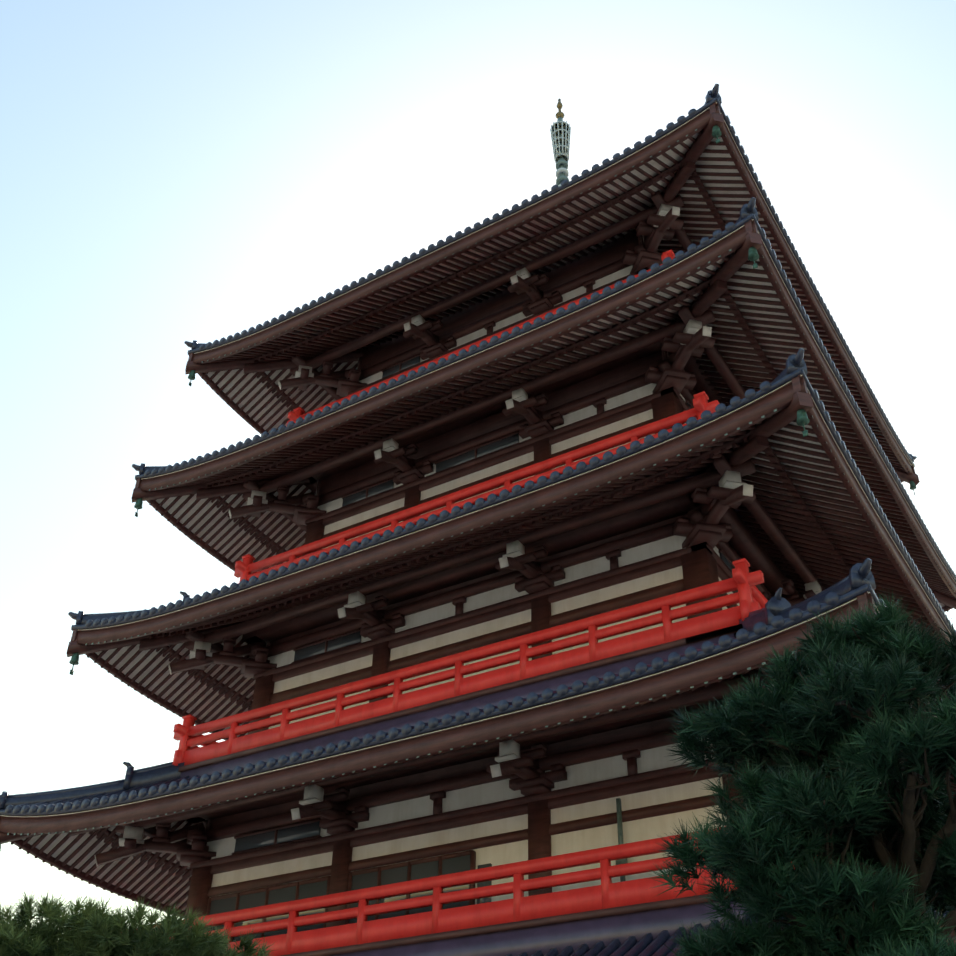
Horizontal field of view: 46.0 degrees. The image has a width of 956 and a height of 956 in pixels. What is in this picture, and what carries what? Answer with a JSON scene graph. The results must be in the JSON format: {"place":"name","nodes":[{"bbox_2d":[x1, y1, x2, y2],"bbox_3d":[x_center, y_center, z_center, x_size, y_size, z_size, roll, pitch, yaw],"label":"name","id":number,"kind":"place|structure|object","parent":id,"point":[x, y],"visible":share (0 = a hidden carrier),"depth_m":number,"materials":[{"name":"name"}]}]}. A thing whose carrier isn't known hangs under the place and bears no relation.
{"place":"outdoors","nodes":[
{"label":"outdoors","id":0,"kind":"place"},
{"bbox_2d":[0,889,274,955],"bbox_3d":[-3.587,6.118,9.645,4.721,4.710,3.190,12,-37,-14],"label":"pine","id":1,"kind":"object","parent":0,"point":[91,929],"visible":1,"depth_m":9.87,"materials":[{"name":"green plant"}]},
{"bbox_2d":[0,84,955,955],"bbox_3d":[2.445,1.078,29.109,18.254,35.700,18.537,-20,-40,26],"label":"pagoda","id":2,"kind":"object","parent":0,"point":[522,528],"visible":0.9,"depth_m":21.80,"materials":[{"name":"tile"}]},
{"bbox_2d":[0,0,955,939],"label":"sky","id":3,"kind":"structure","parent":0,"point":[173,173],"materials":[{"name":"white"}]},
{"bbox_2d":[647,588,955,955],"bbox_3d":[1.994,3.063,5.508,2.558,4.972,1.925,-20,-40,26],"label":"pine","id":4,"kind":"object","parent":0,"point":[861,874],"visible":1,"depth_m":5.91,"materials":[{"name":"green plant"}]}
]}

